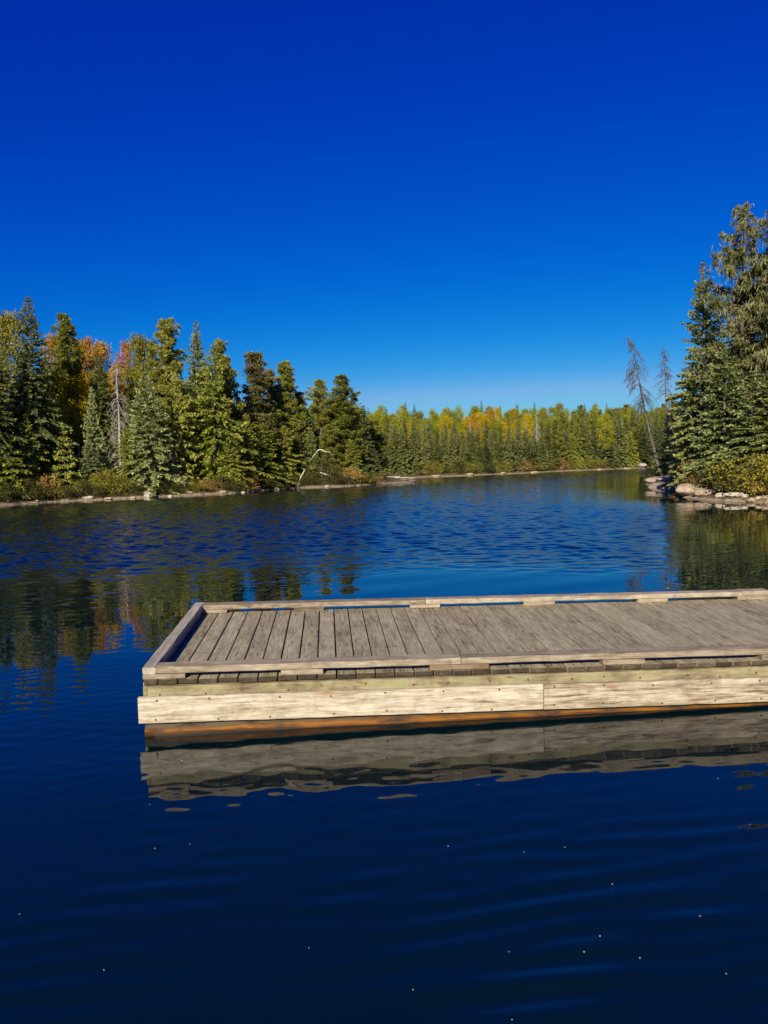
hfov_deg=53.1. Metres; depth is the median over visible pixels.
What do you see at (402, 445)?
spruce tree
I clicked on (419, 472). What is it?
shrub
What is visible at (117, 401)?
dead tree
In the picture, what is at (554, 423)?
pine tree
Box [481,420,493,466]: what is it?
spruce tree
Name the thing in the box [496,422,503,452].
spruce tree
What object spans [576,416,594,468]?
spruce tree
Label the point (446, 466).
shrub
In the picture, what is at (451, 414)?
birch tree
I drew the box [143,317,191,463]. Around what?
pine tree
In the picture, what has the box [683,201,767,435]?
pine tree
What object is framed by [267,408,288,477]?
spruce tree
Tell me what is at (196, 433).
spruce tree
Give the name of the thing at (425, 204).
sky
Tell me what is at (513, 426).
birch tree
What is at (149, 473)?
spruce tree
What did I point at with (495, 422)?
birch tree
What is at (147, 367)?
pine tree
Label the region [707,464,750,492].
shrub
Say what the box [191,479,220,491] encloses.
shrub
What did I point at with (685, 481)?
shrub
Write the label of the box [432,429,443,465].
spruce tree
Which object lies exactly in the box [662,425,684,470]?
spruce tree
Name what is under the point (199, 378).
birch tree
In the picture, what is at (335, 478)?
shrub
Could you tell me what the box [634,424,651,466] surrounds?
spruce tree
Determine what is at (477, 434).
spruce tree
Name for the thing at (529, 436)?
spruce tree
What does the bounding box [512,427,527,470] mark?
spruce tree
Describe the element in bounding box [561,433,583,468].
conifer tree
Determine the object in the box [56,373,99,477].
pine tree
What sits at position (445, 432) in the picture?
spruce tree
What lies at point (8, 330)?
aspen tree
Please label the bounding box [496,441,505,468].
spruce tree
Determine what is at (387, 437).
spruce tree
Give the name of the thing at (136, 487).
shrub
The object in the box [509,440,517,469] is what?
spruce tree
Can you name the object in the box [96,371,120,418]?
pine tree
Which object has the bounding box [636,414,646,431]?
birch tree
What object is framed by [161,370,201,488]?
cedar tree
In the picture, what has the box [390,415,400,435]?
birch tree
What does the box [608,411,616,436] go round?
pine tree
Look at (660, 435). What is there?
spruce tree
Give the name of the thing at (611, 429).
spruce tree
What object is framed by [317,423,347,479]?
pine tree
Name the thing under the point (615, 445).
spruce tree
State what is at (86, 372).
birch tree
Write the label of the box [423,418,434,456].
spruce tree
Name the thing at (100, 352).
birch tree
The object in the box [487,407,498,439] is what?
birch tree
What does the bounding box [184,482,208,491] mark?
shrub
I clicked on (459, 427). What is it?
birch tree
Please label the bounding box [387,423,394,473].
spruce tree
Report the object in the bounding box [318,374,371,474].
pine tree
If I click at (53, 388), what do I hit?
pine tree
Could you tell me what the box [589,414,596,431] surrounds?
pine tree
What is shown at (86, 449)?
spruce tree
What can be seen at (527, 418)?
birch tree
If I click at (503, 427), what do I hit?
birch tree
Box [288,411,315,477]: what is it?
cedar tree
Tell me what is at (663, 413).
pine tree
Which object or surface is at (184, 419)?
spruce tree
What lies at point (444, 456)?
spruce tree
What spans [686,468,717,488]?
shrub
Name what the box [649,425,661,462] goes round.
spruce tree
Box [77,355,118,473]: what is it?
spruce tree
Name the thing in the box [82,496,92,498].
shore stone
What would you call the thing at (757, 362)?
pine tree
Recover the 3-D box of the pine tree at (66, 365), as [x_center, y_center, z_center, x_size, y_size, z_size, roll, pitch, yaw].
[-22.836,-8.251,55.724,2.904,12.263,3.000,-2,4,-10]
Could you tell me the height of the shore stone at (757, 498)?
0.202 m
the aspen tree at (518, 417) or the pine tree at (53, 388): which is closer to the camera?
the pine tree at (53, 388)
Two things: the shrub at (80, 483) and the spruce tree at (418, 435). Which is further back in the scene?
the spruce tree at (418, 435)
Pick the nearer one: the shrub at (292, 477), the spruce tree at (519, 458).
the shrub at (292, 477)
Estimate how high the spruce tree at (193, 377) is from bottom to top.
12.840 m
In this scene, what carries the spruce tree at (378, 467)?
on the ground
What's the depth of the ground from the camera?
53.80 m
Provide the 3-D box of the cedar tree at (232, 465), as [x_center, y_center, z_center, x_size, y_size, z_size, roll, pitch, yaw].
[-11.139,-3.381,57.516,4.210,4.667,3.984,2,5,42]
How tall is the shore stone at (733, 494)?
0.230 m
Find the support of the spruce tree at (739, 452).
on the ground
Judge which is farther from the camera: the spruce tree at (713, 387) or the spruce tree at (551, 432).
the spruce tree at (551, 432)
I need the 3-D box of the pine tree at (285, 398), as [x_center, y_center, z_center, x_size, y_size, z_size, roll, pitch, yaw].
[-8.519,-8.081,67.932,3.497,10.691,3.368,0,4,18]
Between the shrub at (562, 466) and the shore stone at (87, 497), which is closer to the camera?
the shore stone at (87, 497)
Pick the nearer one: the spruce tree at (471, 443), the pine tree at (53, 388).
the pine tree at (53, 388)
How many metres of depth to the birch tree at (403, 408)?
132.38 m
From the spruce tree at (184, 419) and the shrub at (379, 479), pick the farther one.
the shrub at (379, 479)
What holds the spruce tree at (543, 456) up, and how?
on the ground
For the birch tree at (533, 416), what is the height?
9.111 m
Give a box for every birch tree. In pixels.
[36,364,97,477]
[38,331,68,387]
[71,337,103,393]
[87,338,114,402]
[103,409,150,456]
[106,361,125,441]
[185,365,213,399]
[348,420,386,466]
[372,410,383,425]
[375,405,387,428]
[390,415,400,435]
[395,404,408,425]
[397,409,408,438]
[402,411,416,425]
[406,419,415,442]
[419,420,432,444]
[421,422,440,446]
[427,407,440,436]
[437,413,450,445]
[439,407,450,419]
[444,411,457,422]
[448,421,460,449]
[453,405,464,435]
[454,415,464,435]
[455,422,465,441]
[458,416,476,443]
[465,406,484,435]
[467,414,482,442]
[474,412,487,443]
[478,419,494,448]
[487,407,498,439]
[488,418,504,446]
[494,407,503,431]
[496,420,507,441]
[501,411,512,439]
[505,408,520,426]
[509,420,520,445]
[519,407,531,437]
[520,414,534,443]
[528,408,545,441]
[548,404,559,421]
[561,407,569,424]
[587,408,602,432]
[590,403,600,415]
[596,411,614,459]
[613,408,629,425]
[624,409,631,422]
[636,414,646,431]
[643,410,660,431]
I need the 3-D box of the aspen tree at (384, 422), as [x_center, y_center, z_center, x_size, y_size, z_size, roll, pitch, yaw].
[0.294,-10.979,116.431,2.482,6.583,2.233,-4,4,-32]
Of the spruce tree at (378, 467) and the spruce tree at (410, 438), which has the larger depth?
the spruce tree at (410, 438)
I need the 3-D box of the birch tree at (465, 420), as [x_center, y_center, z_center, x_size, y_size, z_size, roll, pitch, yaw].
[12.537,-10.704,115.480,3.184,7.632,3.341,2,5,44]
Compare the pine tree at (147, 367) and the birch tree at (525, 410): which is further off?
the birch tree at (525, 410)
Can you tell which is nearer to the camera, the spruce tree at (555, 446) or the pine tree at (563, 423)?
the spruce tree at (555, 446)
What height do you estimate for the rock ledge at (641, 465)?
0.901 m
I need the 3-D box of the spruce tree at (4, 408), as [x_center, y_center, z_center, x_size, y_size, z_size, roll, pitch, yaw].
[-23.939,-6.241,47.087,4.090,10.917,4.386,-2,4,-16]
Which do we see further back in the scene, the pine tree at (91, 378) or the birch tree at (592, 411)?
the birch tree at (592, 411)
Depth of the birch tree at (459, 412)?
138.31 m
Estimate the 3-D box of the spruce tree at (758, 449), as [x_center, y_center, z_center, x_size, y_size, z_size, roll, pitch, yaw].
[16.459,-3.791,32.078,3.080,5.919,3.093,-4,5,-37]
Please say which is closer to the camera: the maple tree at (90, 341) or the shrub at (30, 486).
the shrub at (30, 486)
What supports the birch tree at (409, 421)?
on the ground
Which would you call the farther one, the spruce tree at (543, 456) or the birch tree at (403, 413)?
the birch tree at (403, 413)
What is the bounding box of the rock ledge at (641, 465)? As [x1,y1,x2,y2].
[635,463,646,466]
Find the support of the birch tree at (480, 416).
on the ground
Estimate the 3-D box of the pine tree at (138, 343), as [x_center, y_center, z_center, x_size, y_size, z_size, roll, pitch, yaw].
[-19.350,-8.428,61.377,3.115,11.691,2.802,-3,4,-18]
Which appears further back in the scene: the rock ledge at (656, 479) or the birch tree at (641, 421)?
the birch tree at (641, 421)
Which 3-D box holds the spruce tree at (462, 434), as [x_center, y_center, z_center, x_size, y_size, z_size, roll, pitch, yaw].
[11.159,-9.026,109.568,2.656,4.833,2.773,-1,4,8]
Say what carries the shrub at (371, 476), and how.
on the ground
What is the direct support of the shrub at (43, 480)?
on the ground
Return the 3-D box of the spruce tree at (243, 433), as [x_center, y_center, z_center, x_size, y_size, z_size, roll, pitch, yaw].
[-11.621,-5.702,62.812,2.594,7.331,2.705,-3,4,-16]
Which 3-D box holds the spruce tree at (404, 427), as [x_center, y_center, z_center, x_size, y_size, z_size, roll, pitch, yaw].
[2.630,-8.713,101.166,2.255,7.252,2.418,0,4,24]
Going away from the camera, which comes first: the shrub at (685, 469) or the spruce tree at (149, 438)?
the shrub at (685, 469)
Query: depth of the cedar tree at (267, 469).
61.47 m
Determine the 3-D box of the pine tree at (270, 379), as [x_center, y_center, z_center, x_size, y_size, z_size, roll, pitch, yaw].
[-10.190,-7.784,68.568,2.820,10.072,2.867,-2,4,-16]
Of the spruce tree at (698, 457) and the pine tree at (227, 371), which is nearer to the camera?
the spruce tree at (698, 457)
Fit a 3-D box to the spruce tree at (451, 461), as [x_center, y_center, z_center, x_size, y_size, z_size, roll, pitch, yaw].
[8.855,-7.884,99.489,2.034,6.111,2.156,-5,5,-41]
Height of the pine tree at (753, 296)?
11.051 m
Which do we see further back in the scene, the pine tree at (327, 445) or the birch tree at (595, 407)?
the birch tree at (595, 407)
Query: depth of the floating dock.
5.89 m
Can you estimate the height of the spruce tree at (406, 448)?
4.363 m
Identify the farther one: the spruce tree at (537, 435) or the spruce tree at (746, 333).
the spruce tree at (537, 435)
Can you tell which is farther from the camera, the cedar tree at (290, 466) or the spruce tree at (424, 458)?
the spruce tree at (424, 458)
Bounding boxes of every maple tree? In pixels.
[83,336,97,383]
[114,339,135,408]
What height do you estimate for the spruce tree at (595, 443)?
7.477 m
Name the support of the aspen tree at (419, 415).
on the ground
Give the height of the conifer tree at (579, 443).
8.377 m
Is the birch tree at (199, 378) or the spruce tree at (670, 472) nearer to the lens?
the spruce tree at (670, 472)
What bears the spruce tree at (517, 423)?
on the ground
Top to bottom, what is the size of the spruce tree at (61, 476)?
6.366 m
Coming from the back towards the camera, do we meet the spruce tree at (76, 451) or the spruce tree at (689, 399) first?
the spruce tree at (76, 451)
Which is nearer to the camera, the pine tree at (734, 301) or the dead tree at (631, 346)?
the pine tree at (734, 301)
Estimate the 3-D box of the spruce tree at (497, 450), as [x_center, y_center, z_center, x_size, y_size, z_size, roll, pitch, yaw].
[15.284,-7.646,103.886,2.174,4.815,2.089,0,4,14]
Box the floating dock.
[138,588,767,736]
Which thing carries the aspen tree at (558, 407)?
on the ground
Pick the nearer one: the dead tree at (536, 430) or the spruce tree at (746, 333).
the spruce tree at (746, 333)
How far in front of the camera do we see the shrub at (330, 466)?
65.42 m
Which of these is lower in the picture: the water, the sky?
the water
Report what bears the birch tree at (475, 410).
on the ground
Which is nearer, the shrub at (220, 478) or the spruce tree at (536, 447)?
the shrub at (220, 478)
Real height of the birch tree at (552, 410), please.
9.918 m
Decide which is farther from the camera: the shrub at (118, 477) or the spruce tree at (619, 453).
the spruce tree at (619, 453)
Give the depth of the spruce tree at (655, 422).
138.89 m
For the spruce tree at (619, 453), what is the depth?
122.09 m
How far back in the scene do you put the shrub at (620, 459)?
121.69 m
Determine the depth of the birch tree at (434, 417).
117.69 m
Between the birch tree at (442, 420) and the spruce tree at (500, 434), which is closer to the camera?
the spruce tree at (500, 434)
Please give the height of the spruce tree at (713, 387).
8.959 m
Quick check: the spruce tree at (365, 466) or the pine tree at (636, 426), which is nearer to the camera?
the spruce tree at (365, 466)
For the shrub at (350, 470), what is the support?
on the ground
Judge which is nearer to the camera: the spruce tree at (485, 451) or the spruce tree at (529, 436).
the spruce tree at (485, 451)
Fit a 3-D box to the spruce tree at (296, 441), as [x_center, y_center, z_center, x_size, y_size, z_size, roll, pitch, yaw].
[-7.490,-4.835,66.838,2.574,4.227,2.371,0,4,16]
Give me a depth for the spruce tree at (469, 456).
102.75 m
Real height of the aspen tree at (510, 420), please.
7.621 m
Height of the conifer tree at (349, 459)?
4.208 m
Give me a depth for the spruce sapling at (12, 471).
46.81 m
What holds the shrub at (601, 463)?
on the ground
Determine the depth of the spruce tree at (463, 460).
99.39 m
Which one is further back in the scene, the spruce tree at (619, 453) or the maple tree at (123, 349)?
the spruce tree at (619, 453)
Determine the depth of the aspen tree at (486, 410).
135.82 m
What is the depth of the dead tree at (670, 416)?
53.11 m
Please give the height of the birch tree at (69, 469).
9.220 m
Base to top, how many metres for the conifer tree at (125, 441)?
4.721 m
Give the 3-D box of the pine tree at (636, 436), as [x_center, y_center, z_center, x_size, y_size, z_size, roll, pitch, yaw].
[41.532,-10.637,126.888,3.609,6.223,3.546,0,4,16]
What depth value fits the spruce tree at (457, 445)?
101.25 m
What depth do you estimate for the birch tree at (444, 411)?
132.02 m
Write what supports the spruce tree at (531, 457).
on the ground
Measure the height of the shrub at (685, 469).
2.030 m
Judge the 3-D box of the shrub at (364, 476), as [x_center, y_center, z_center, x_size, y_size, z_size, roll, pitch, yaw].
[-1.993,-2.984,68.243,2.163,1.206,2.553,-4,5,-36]
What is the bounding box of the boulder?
[143,491,150,497]
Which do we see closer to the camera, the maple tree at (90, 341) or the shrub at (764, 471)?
the shrub at (764, 471)
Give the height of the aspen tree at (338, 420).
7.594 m
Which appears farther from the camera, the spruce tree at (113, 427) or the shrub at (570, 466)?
the shrub at (570, 466)
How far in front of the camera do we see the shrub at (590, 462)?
117.23 m
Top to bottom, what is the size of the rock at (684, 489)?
0.541 m
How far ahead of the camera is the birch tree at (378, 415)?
116.41 m
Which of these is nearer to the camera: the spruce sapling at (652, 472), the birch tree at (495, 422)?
the spruce sapling at (652, 472)
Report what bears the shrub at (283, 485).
on the ground
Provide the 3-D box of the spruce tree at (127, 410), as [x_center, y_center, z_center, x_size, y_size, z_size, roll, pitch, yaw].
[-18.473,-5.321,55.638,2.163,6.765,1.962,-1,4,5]
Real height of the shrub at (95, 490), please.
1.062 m
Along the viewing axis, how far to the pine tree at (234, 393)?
63.66 m
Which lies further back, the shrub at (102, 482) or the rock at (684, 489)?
the shrub at (102, 482)
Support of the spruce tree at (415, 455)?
on the ground
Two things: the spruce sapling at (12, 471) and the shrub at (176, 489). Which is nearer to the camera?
the spruce sapling at (12, 471)
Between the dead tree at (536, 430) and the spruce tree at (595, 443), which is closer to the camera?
the dead tree at (536, 430)
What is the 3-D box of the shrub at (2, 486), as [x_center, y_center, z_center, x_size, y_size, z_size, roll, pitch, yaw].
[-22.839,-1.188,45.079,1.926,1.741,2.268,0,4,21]
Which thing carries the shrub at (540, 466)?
on the ground
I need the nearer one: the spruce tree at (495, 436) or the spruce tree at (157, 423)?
the spruce tree at (157, 423)
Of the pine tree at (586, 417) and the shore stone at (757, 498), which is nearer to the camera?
the shore stone at (757, 498)
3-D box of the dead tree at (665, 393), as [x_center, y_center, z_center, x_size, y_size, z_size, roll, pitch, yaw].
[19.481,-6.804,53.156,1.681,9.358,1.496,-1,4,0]
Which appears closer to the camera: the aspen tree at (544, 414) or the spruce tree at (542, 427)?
the spruce tree at (542, 427)
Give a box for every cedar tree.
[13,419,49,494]
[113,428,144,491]
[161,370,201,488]
[208,435,265,491]
[235,413,273,486]
[243,424,300,488]
[266,425,313,483]
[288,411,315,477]
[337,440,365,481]
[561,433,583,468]
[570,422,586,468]
[595,416,603,464]
[623,431,639,467]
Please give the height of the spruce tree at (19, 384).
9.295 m
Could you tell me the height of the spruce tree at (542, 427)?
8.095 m
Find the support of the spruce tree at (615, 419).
on the ground
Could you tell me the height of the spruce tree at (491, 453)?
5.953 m
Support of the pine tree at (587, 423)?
on the ground
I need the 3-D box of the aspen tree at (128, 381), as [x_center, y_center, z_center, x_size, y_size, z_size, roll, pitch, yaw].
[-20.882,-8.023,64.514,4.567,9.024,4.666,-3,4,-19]
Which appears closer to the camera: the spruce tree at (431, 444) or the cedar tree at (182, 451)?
the cedar tree at (182, 451)
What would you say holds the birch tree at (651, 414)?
on the ground
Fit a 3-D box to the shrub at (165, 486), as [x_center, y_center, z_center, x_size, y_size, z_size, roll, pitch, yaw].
[-15.316,-1.666,52.607,1.913,1.284,2.252,2,5,42]
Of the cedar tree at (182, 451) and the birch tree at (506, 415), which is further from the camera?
the birch tree at (506, 415)
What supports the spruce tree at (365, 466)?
on the ground
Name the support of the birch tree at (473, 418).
on the ground
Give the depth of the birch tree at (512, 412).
138.87 m
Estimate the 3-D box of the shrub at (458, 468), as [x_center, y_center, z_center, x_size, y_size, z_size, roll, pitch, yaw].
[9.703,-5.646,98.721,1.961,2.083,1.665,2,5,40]
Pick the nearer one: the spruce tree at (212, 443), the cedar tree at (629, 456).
the spruce tree at (212, 443)
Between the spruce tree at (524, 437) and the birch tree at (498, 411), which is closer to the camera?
the spruce tree at (524, 437)
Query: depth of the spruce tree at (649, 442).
127.97 m
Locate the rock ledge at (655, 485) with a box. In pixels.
[648,474,674,487]
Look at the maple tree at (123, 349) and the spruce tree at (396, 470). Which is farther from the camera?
the spruce tree at (396, 470)
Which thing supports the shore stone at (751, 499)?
on the ground
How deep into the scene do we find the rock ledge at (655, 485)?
47.14 m
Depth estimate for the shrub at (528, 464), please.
106.03 m
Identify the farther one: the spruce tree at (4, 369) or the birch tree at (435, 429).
the birch tree at (435, 429)
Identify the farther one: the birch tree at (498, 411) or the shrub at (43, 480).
the birch tree at (498, 411)
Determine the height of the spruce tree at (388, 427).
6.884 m
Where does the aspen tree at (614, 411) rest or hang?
on the ground
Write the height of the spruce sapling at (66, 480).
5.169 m
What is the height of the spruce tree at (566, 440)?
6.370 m
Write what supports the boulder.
on the ground
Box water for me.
[0,467,767,1023]
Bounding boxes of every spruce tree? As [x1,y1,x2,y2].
[0,343,11,397]
[0,354,31,481]
[0,386,41,490]
[1,296,82,484]
[2,352,38,475]
[39,403,71,485]
[67,443,84,468]
[69,440,108,494]
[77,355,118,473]
[78,387,112,487]
[104,389,145,472]
[105,372,187,497]
[114,391,142,480]
[137,370,165,467]
[149,401,176,481]
[164,373,193,472]
[177,321,219,476]
[180,400,206,478]
[183,350,254,485]
[233,397,255,477]
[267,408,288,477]
[287,432,310,478]
[301,429,322,478]
[352,408,379,479]
[368,448,385,480]
[382,424,389,471]
[384,418,392,452]
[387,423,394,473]
[387,425,403,474]
[393,428,411,474]
[400,418,409,461]
[403,441,413,473]
[406,420,424,473]
[409,422,415,457]
[415,427,423,468]
[418,421,431,470]
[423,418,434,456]
[426,431,435,472]
[431,441,445,472]
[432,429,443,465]
[436,428,448,471]
[441,418,450,461]
[443,434,450,472]
[445,428,459,472]
[451,418,460,453]
[454,433,462,462]
[456,441,470,473]
[459,432,466,456]
[463,427,473,469]
[466,427,478,471]
[473,443,485,472]
[474,429,484,464]
[480,440,495,473]
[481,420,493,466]
[484,431,496,470]
[491,426,499,456]
[493,438,504,471]
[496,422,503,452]
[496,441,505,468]
[501,428,517,471]
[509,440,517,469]
[510,420,528,465]
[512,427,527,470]
[517,428,529,468]
[522,429,532,456]
[525,439,538,470]
[531,423,540,454]
[531,439,541,470]
[536,432,549,470]
[538,417,545,443]
[542,424,558,468]
[544,424,555,464]
[548,438,562,469]
[561,428,572,467]
[568,415,574,450]
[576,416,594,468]
[583,427,596,466]
[588,422,601,467]
[597,425,618,467]
[604,416,616,451]
[609,433,618,465]
[610,419,629,467]
[611,409,624,450]
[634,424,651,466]
[643,417,656,466]
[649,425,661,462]
[652,398,679,474]
[652,409,658,434]
[655,421,666,461]
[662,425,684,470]
[664,262,727,481]
[664,386,698,486]
[666,343,760,489]
[685,320,723,472]
[688,422,721,482]
[697,371,767,490]
[716,328,766,453]
[743,371,767,473]
[750,443,767,490]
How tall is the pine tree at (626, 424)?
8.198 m
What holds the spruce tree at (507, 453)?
on the ground
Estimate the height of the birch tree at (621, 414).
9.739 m
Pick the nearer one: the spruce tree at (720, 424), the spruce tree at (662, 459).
the spruce tree at (720, 424)
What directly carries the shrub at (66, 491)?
on the ground
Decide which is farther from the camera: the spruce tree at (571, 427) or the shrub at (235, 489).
the spruce tree at (571, 427)
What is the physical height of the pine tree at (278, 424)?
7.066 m
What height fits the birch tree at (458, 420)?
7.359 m
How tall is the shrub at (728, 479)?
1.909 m
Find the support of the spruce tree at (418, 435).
on the ground
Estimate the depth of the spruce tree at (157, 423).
55.98 m
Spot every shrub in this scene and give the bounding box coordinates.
[0,477,17,502]
[0,485,18,502]
[7,477,45,499]
[24,485,52,499]
[29,473,65,498]
[45,485,78,497]
[67,477,94,497]
[78,484,104,496]
[88,467,129,494]
[103,473,133,496]
[123,485,151,494]
[145,478,178,494]
[163,483,186,494]
[175,477,202,490]
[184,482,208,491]
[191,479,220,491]
[207,474,241,487]
[221,479,248,492]
[241,475,261,489]
[251,476,278,489]
[269,475,293,487]
[284,475,302,487]
[295,476,313,484]
[299,471,322,484]
[300,451,343,482]
[321,474,345,483]
[332,475,359,483]
[334,467,362,482]
[350,472,374,482]
[359,474,381,482]
[373,476,386,483]
[412,466,423,474]
[423,466,435,474]
[429,462,444,473]
[441,465,453,472]
[453,460,465,473]
[460,462,476,472]
[497,460,509,471]
[517,459,532,471]
[531,462,543,470]
[545,458,554,470]
[557,458,568,469]
[565,458,576,468]
[577,459,586,467]
[583,457,593,468]
[591,459,605,467]
[617,455,627,466]
[675,473,706,487]
[676,460,694,481]
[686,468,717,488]
[704,451,767,493]
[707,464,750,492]
[730,453,767,498]
[744,477,767,495]
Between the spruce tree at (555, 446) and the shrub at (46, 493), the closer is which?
the shrub at (46, 493)
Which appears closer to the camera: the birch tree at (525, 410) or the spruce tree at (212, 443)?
the spruce tree at (212, 443)
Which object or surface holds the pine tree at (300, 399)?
on the ground
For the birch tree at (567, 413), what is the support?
on the ground
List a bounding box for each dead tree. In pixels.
[105,363,130,472]
[532,409,539,455]
[621,338,662,475]
[655,347,675,462]
[666,372,674,460]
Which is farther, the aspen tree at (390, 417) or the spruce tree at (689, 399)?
the aspen tree at (390, 417)
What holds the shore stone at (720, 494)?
on the ground
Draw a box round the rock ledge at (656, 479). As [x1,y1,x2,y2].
[645,475,673,483]
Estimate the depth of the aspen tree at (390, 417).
117.71 m
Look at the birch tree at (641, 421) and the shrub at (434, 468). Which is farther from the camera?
the birch tree at (641, 421)
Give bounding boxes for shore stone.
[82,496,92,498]
[715,492,723,496]
[723,492,743,496]
[747,497,755,501]
[754,496,762,500]
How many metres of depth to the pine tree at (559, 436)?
113.73 m
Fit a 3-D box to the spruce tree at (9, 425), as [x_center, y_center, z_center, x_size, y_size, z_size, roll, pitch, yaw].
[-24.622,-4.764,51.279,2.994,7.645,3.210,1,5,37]
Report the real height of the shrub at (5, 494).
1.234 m
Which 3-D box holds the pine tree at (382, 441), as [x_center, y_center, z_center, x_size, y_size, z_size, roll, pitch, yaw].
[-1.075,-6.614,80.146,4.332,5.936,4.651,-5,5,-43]
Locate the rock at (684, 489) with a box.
[675,483,716,494]
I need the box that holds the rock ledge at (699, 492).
[693,489,715,495]
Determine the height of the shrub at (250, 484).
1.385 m
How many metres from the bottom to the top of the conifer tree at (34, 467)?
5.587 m
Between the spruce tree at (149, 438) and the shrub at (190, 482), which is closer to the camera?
the shrub at (190, 482)
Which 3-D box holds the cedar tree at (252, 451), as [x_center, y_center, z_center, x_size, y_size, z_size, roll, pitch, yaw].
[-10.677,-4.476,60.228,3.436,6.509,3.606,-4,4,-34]
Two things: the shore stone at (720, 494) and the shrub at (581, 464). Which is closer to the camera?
the shore stone at (720, 494)
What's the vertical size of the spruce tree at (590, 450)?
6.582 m
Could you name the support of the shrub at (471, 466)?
on the ground
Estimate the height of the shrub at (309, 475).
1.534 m
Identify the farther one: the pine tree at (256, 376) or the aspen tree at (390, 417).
the aspen tree at (390, 417)
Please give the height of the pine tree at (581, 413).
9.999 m
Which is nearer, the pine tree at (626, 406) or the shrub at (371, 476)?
the shrub at (371, 476)
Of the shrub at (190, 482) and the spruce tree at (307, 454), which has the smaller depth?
the shrub at (190, 482)
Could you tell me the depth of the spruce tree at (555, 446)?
113.10 m
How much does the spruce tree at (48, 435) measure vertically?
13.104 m
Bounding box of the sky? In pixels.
[0,0,767,432]
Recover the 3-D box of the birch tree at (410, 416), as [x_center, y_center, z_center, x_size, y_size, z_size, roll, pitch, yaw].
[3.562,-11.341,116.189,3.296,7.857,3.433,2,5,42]
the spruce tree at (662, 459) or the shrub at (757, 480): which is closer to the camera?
the shrub at (757, 480)
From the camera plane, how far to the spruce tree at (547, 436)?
112.24 m
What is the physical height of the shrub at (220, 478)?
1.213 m
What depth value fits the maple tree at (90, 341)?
64.49 m
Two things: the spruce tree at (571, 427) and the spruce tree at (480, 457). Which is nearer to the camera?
the spruce tree at (480, 457)
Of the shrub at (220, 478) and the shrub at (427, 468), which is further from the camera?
the shrub at (427, 468)
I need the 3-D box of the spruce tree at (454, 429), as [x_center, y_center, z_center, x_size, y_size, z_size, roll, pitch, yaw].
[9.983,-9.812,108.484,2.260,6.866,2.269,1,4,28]
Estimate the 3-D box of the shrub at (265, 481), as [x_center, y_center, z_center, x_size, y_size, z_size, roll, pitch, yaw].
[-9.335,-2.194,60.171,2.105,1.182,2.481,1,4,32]
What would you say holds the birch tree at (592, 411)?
on the ground
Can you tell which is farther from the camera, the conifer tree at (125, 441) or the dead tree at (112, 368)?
the dead tree at (112, 368)
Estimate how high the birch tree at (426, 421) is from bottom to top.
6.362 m
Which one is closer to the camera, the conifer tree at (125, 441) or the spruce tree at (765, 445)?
the spruce tree at (765, 445)
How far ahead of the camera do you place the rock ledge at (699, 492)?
33.66 m
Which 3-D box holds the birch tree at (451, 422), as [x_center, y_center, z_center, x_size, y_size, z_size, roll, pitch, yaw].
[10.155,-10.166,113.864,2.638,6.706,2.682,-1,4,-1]
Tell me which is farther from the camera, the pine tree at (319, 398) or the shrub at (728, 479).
the pine tree at (319, 398)
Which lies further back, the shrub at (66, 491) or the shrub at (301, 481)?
the shrub at (301, 481)
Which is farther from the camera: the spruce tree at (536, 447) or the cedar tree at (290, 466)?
the spruce tree at (536, 447)
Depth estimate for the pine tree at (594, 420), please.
126.91 m
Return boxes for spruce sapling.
[0,435,33,498]
[51,427,82,496]
[648,465,657,477]
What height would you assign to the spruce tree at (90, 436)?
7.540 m
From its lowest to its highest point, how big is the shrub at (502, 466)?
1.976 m
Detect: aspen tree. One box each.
[0,308,35,425]
[111,362,145,432]
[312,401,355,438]
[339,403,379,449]
[380,418,388,433]
[388,413,397,426]
[414,410,425,441]
[483,406,494,417]
[504,416,515,442]
[516,413,529,440]
[539,406,548,423]
[553,402,565,416]
[611,407,625,417]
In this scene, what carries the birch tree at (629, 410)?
on the ground
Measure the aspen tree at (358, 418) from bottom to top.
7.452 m
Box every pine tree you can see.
[38,368,75,484]
[51,312,88,477]
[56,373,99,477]
[81,373,112,453]
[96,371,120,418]
[120,332,151,453]
[140,339,160,439]
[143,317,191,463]
[197,338,246,468]
[215,381,248,475]
[239,351,278,455]
[260,368,283,441]
[260,401,292,479]
[272,360,306,470]
[288,391,312,452]
[304,379,342,475]
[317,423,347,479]
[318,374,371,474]
[362,420,394,470]
[551,420,560,447]
[552,427,568,468]
[557,412,569,443]
[569,411,577,430]
[577,405,585,426]
[583,421,594,456]
[584,413,591,444]
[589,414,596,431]
[589,419,598,450]
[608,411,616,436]
[616,417,633,460]
[623,404,628,416]
[629,411,640,439]
[631,429,644,460]
[658,409,666,448]
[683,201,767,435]
[711,274,762,442]
[722,210,767,423]
[744,262,767,448]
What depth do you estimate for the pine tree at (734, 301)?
38.23 m
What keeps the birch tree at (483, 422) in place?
on the ground
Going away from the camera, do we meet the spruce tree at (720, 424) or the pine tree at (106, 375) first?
the spruce tree at (720, 424)
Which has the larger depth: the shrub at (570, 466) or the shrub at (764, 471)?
the shrub at (570, 466)
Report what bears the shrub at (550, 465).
on the ground
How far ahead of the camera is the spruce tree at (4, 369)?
56.43 m
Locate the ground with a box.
[0,447,767,505]
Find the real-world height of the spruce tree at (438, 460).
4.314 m
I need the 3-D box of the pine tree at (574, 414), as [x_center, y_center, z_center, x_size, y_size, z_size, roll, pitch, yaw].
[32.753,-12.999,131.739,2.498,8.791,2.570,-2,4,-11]
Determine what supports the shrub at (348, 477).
on the ground
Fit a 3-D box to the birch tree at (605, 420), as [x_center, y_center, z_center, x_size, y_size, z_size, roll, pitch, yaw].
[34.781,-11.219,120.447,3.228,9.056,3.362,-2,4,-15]

